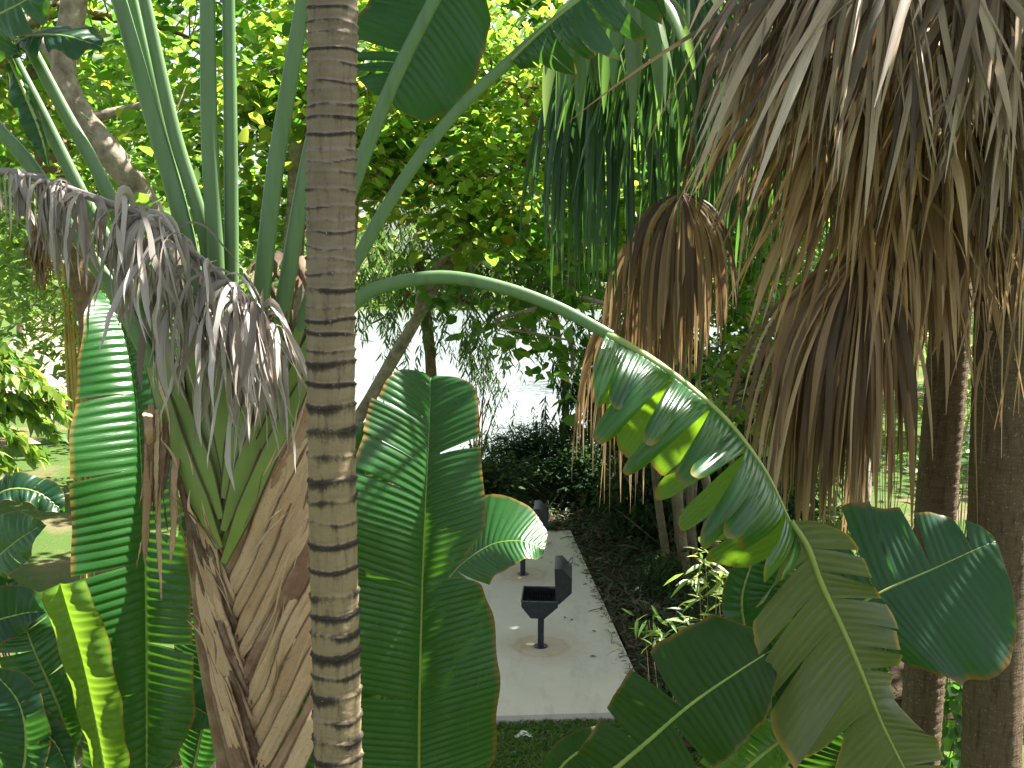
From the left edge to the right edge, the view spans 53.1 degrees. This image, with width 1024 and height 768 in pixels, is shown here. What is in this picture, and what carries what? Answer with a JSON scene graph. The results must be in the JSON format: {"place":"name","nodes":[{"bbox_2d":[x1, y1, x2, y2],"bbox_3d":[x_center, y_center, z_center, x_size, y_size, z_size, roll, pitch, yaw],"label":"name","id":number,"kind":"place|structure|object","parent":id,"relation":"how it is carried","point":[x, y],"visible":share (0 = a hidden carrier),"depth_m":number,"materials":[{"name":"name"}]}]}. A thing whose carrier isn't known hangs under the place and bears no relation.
{"place":"outdoors","nodes":[
{"label":"outdoors","id":0,"kind":"place"},
{"bbox_2d":[5,317,67,405],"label":"dirt path","id":1,"kind":"structure","parent":0,"point":[53,382],"depth_m":51.41,"materials":[{"name":"white"}]},
{"bbox_2d":[0,0,606,257],"label":"sky","id":2,"kind":"structure","parent":0,"point":[186,31],"materials":[{"name":"white"}]},
{"bbox_2d":[0,258,1023,767],"bbox_3d":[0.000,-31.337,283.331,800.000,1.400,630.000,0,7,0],"label":"ground","id":3,"kind":"structure","parent":0,"point":[46,566],"depth_m":22.55,"materials":[{"name":"green plant"}]},
{"bbox_2d":[0,232,61,351],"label":"lawn tree","id":4,"kind":"object","parent":3,"relation":"on","point":[19,328],"visible":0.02,"depth_m":55.99,"materials":[{"name":"green plant"}]},
{"bbox_2d":[0,341,72,700],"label":"feathery shrub","id":5,"kind":"object","parent":3,"relation":"on","point":[18,373],"visible":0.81,"depth_m":7.66,"materials":[{"name":"green plant"}]},
{"bbox_2d":[14,257,103,579],"bbox_3d":[-5.548,1.126,13.204,1.398,5.533,1.774,0,7,0],"label":"golden cane clump","id":6,"kind":"object","parent":3,"relation":"on","point":[70,337],"visible":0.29,"depth_m":13.00,"materials":[{"name":"green plant"}]},
{"bbox_2d":[0,155,152,359],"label":"lawn tree","id":7,"kind":"object","parent":3,"relation":"on","point":[28,283],"visible":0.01,"depth_m":45.80,"materials":[{"name":"green plant"}]},
{"bbox_2d":[0,146,198,442],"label":"lawn tree","id":8,"kind":"object","parent":3,"relation":"on","point":[8,306],"visible":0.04,"depth_m":28.96,"materials":[{"name":"green plant"}]},
{"bbox_2d":[0,291,214,767],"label":"broad leaf plant","id":9,"kind":"object","parent":3,"relation":"on","point":[118,689],"visible":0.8,"depth_m":5.56,"materials":[{"name":"green plant"}]},
{"bbox_2d":[0,134,249,332],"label":"lawn tree","id":10,"kind":"object","parent":3,"relation":"on","point":[2,318],"depth_m":37.74,"materials":[{"name":"green plant"}]},
{"bbox_2d":[0,135,277,471],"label":"lawn tree","id":11,"kind":"object","parent":3,"relation":"on","point":[7,245],"visible":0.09,"depth_m":23.23,"materials":[{"name":"green plant"}]},
{"bbox_2d":[165,165,305,282],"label":"lawn tree","id":12,"kind":"object","parent":3,"relation":"on","point":[249,244],"visible":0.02,"depth_m":69.31,"materials":[{"name":"green plant"}]},
{"bbox_2d":[0,0,478,575],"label":"broad leaf tree","id":13,"kind":"object","parent":3,"relation":"on","point":[80,294],"visible":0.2,"depth_m":11.75,"materials":[{"name":"green plant"}]},
{"bbox_2d":[0,0,506,767],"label":"broad leaf tree","id":14,"kind":"object","parent":3,"relation":"on","point":[120,166],"visible":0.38,"depth_m":9.98,"materials":[{"name":"green plant"}]},
{"bbox_2d":[17,218,60,292],"bbox_3d":[-4.784,-1.284,10.251,0.427,0.767,0.580,-2,8,-13],"label":"dry leaf nest","id":15,"kind":"object","parent":14,"relation":"hanging from","point":[40,264],"visible":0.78,"depth_m":10.24,"materials":[{"name":"brown plant"}]},
{"bbox_2d":[0,0,542,261],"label":"broad leaf tree","id":16,"kind":"object","parent":3,"relation":"on","point":[184,47],"visible":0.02,"depth_m":18.29,"materials":[{"name":"green plant"}]},
{"bbox_2d":[239,183,367,301],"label":"lawn tree","id":17,"kind":"object","parent":3,"relation":"on","point":[282,200],"visible":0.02,"depth_m":57.12,"materials":[{"name":"green plant"}]},
{"bbox_2d":[108,0,528,322],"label":"broad leaf tree","id":18,"kind":"object","parent":3,"relation":"on","point":[249,209],"visible":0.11,"depth_m":12.64,"materials":[{"name":"green plant"}]},
{"bbox_2d":[304,0,363,767],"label":"ringed palm tree","id":19,"kind":"object","parent":3,"relation":"on","point":[331,119],"visible":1,"depth_m":3.86,"materials":[{"name":"brown plant"}]},
{"bbox_2d":[1,696,740,767],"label":"grass","id":20,"kind":"structure","parent":3,"relation":"on","point":[535,746],"depth_m":11.73,"materials":[{"name":"green plant"}]},
{"bbox_2d":[514,730,531,737],"bbox_3d":[0.136,4.066,11.900,0.222,0.038,0.150,0,7,0],"label":"paper scrap","id":21,"kind":"object","parent":20,"relation":"on","point":[521,732],"visible":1,"depth_m":11.87,"materials":[{"name":"white paper"}]},
{"bbox_2d":[297,369,500,767],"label":"broad leaf plant","id":22,"kind":"object","parent":3,"relation":"on","point":[428,650],"visible":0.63,"depth_m":5.58,"materials":[{"name":"green plant"}]},
{"bbox_2d":[0,153,826,302],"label":"bank woods","id":23,"kind":"object","parent":3,"relation":"on","point":[393,233],"visible":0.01,"depth_m":101.31,"materials":[{"name":"green plant"}]},
{"bbox_2d":[0,0,943,767],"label":"travellers palm","id":24,"kind":"object","parent":3,"relation":"on","point":[226,430],"visible":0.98,"depth_m":4.70,"materials":[{"name":"green plant"}]},
{"bbox_2d":[402,494,546,701],"bbox_3d":[-0.313,2.710,8.234,1.202,3.685,0.491,3,8,22],"label":"broad leaf plant","id":25,"kind":"object","parent":3,"relation":"on","point":[514,532],"visible":0.46,"depth_m":7.90,"materials":[{"name":"green plant"}]},
{"bbox_2d":[277,0,693,256],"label":"broad leaf tree","id":26,"kind":"object","parent":3,"relation":"on","point":[472,140],"visible":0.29,"depth_m":11.21,"materials":[{"name":"green plant"}]},
{"bbox_2d":[436,307,536,466],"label":"thicket shrub","id":27,"kind":"object","parent":3,"relation":"on","point":[483,376],"visible":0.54,"depth_m":25.85,"materials":[{"name":"green plant"}]},
{"bbox_2d":[248,4,726,426],"bbox_3d":[-0.014,-0.692,13.488,7.452,9.136,3.837,-1,8,-8],"label":"broad leaf tree","id":28,"kind":"object","parent":3,"relation":"on","point":[526,316],"visible":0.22,"depth_m":12.97,"materials":[{"name":"green plant"}]},
{"bbox_2d":[355,156,644,455],"bbox_3d":[-0.429,-0.395,16.990,5.512,7.566,2.987,0,7,0],"label":"weeping tree","id":29,"kind":"object","parent":3,"relation":"on","point":[427,322],"visible":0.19,"depth_m":16.57,"materials":[{"name":"green plant"}]},
{"bbox_2d":[459,530,633,725],"bbox_3d":[0.296,3.570,16.215,2.260,0.300,8.013,-1,7,-4],"label":"concrete pad","id":30,"kind":"object","parent":3,"relation":"on","point":[564,675],"visible":0.5,"depth_m":14.20,"materials":[{"name":"grey concrete"}]},
{"bbox_2d":[517,500,548,575],"bbox_3d":[0.273,2.636,17.420,0.708,1.299,0.639,0,7,3],"label":"park grill","id":31,"kind":"object","parent":30,"relation":"on","point":[541,509],"visible":0.37,"depth_m":17.25,"materials":[{"name":"black metal"}]},
{"bbox_2d":[521,555,572,648],"bbox_3d":[0.489,3.055,14.229,0.708,1.299,0.639,0,7,3],"label":"park grill","id":32,"kind":"object","parent":30,"relation":"on","point":[540,603],"visible":1,"depth_m":13.94,"materials":[{"name":"black metal"}]},
{"bbox_2d":[609,605,694,737],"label":"bamboo shoot","id":33,"kind":"object","parent":3,"relation":"on","point":[662,637],"visible":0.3,"depth_m":9.86,"materials":[{"name":"green plant"}]},
{"bbox_2d":[643,580,742,757],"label":"bamboo shoot","id":34,"kind":"object","parent":3,"relation":"on","point":[671,622],"visible":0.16,"depth_m":8.79,"materials":[{"name":"green plant"}]},
{"bbox_2d":[664,537,746,760],"bbox_3d":[1.816,2.810,8.989,1.013,3.294,1.104,0,7,0],"label":"bamboo shoot","id":35,"kind":"object","parent":3,"relation":"on","point":[697,581],"visible":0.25,"depth_m":8.79,"materials":[{"name":"green plant"}]},
{"bbox_2d":[594,194,837,447],"bbox_3d":[5.819,-2.593,25.774,7.555,9.648,4.033,0,7,0],"label":"shade tree","id":36,"kind":"object","parent":3,"relation":"on","point":[714,342],"visible":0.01,"depth_m":25.61,"materials":[{"name":"green plant"}]},
{"bbox_2d":[714,333,779,489],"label":"leafy shrub","id":37,"kind":"object","parent":3,"relation":"on","point":[739,418],"visible":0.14,"depth_m":13.13,"materials":[{"name":"green plant"}]},
{"bbox_2d":[500,0,1023,765],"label":"fan palm","id":38,"kind":"object","parent":3,"relation":"on","point":[854,126],"visible":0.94,"depth_m":6.15,"materials":[{"name":"brown plant"}]},
{"bbox_2d":[541,501,1016,767],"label":"broad leaf plant","id":39,"kind":"object","parent":3,"relation":"on","point":[952,607],"visible":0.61,"depth_m":5.05,"materials":[{"name":"green plant"}]},
{"bbox_2d":[724,203,871,503],"bbox_3d":[7.037,-3.446,20.614,12.160,12.680,6.011,0,7,0],"label":"shade tree","id":40,"kind":"object","parent":3,"relation":"on","point":[869,491],"depth_m":22.25,"materials":[{"name":"green plant"}]},
{"bbox_2d":[815,218,972,370],"bbox_3d":[12.029,-2.490,29.872,7.158,8.584,9.771,5,9,35],"label":"lawn tree","id":41,"kind":"object","parent":3,"relation":"on","point":[927,332],"depth_m":29.24,"materials":[{"name":"green plant"}]},
{"bbox_2d":[865,378,970,514],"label":"leafy shrub","id":42,"kind":"object","parent":3,"relation":"on","point":[918,436],"visible":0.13,"depth_m":15.17,"materials":[{"name":"green plant"}]},
{"bbox_2d":[883,335,972,509],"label":"leafy shrub","id":43,"kind":"object","parent":3,"relation":"on","point":[966,434],"visible":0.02,"depth_m":21.57,"materials":[{"name":"green plant"}]},
{"bbox_2d":[895,426,969,717],"bbox_3d":[4.144,2.316,9.890,1.132,4.035,0.864,0,7,0],"label":"leafy shrub","id":44,"kind":"object","parent":3,"relation":"on","point":[964,457],"visible":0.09,"depth_m":9.76,"materials":[{"name":"green plant"}]},
{"bbox_2d":[940,678,962,767],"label":"leafy vine","id":45,"kind":"object","parent":3,"relation":"on","point":[952,729],"visible":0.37,"depth_m":7.52,"materials":[{"name":"green plant"}]},
{"bbox_2d":[958,358,972,535],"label":"leafy shrub","id":46,"kind":"object","parent":3,"relation":"on","point":[967,409],"visible":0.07,"depth_m":17.60,"materials":[{"name":"green plant"}]},
{"bbox_2d":[950,23,1023,767],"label":"fan palm","id":47,"kind":"object","parent":3,"relation":"on","point":[992,723],"visible":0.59,"depth_m":6.38,"materials":[{"name":"brown plant"}]},
{"bbox_2d":[354,310,773,462],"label":"lake water","id":48,"kind":"structure","parent":0,"point":[529,394],"depth_m":47.94,"materials":[{"name":"grey liquid"}]},
{"bbox_2d":[389,469,1023,746],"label":"soil","id":49,"kind":"structure","parent":0,"point":[897,678],"depth_m":16.71,"materials":[{"name":"brown soil"}]},
{"bbox_2d":[368,0,647,516],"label":"broad leaf tree","id":50,"kind":"object","parent":49,"relation":"on","point":[511,5],"visible":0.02,"depth_m":18.66,"materials":[{"name":"green plant"}]},
{"bbox_2d":[460,410,578,482],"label":"thicket shrub","id":51,"kind":"object","parent":49,"relation":"on","point":[534,442],"visible":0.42,"depth_m":24.40,"materials":[{"name":"green plant"}]},
{"bbox_2d":[357,6,684,445],"bbox_3d":[-0.168,-3.601,24.170,12.633,12.061,3.764,0,7,0],"label":"broad leaf tree","id":52,"kind":"object","parent":49,"relation":"on","point":[363,227],"visible":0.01,"depth_m":24.27,"materials":[{"name":"green plant"}]},
{"bbox_2d":[448,428,645,512],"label":"thicket shrub","id":53,"kind":"object","parent":49,"relation":"on","point":[546,472],"visible":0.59,"depth_m":22.45,"materials":[{"name":"green plant"}]},
{"bbox_2d":[534,313,623,495],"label":"thicket shrub","id":54,"kind":"object","parent":49,"relation":"on","point":[565,431],"visible":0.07,"depth_m":23.36,"materials":[{"name":"green plant"}]},
{"bbox_2d":[504,22,824,541],"bbox_3d":[3.468,-1.656,17.652,7.337,9.913,4.681,0,7,0],"label":"broad leaf tree","id":55,"kind":"object","parent":49,"relation":"on","point":[741,316],"visible":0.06,"depth_m":16.92,"materials":[{"name":"green plant"}]},
{"bbox_2d":[619,533,731,625],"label":"thicket shrub","id":56,"kind":"object","parent":49,"relation":"on","point":[663,571],"visible":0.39,"depth_m":16.24,"materials":[{"name":"green plant"}]},
{"bbox_2d":[387,471,1023,747],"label":"ground cover","id":57,"kind":"object","parent":49,"relation":"on","point":[642,606],"visible":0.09,"depth_m":17.31,"materials":[{"name":"green plant"}]},
{"bbox_2d":[570,372,854,548],"bbox_3d":[3.619,1.834,19.232,5.631,4.235,2.867,4,8,28],"label":"thicket shrub","id":58,"kind":"object","parent":49,"relation":"on","point":[649,522],"visible":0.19,"depth_m":19.28,"materials":[{"name":"green plant"}]},
{"bbox_2d":[621,327,816,518],"bbox_3d":[4.518,1.070,21.330,4.636,5.215,2.608,2,8,13],"label":"thicket shrub","id":59,"kind":"object","parent":49,"relation":"on","point":[717,351],"visible":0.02,"depth_m":21.08,"materials":[{"name":"green plant"}]},
{"bbox_2d":[605,111,875,593],"bbox_3d":[4.056,-1.570,18.430,5.915,9.498,7.953,0,7,0],"label":"bamboo clump","id":60,"kind":"object","parent":49,"relation":"on","point":[688,536],"visible":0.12,"depth_m":16.82,"materials":[{"name":"green plant"}]},
{"bbox_2d":[716,310,796,510],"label":"dry shrub","id":61,"kind":"object","parent":49,"relation":"on","point":[740,387],"visible":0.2,"depth_m":11.94,"materials":[{"name":"green plant"}]},
{"bbox_2d":[815,428,915,650],"bbox_3d":[4.742,2.208,13.450,2.134,3.326,1.108,-4,8,-26],"label":"leafy shrub","id":62,"kind":"object","parent":49,"relation":"on","point":[837,524],"visible":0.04,"depth_m":13.17,"materials":[{"name":"green plant"}]}
]}

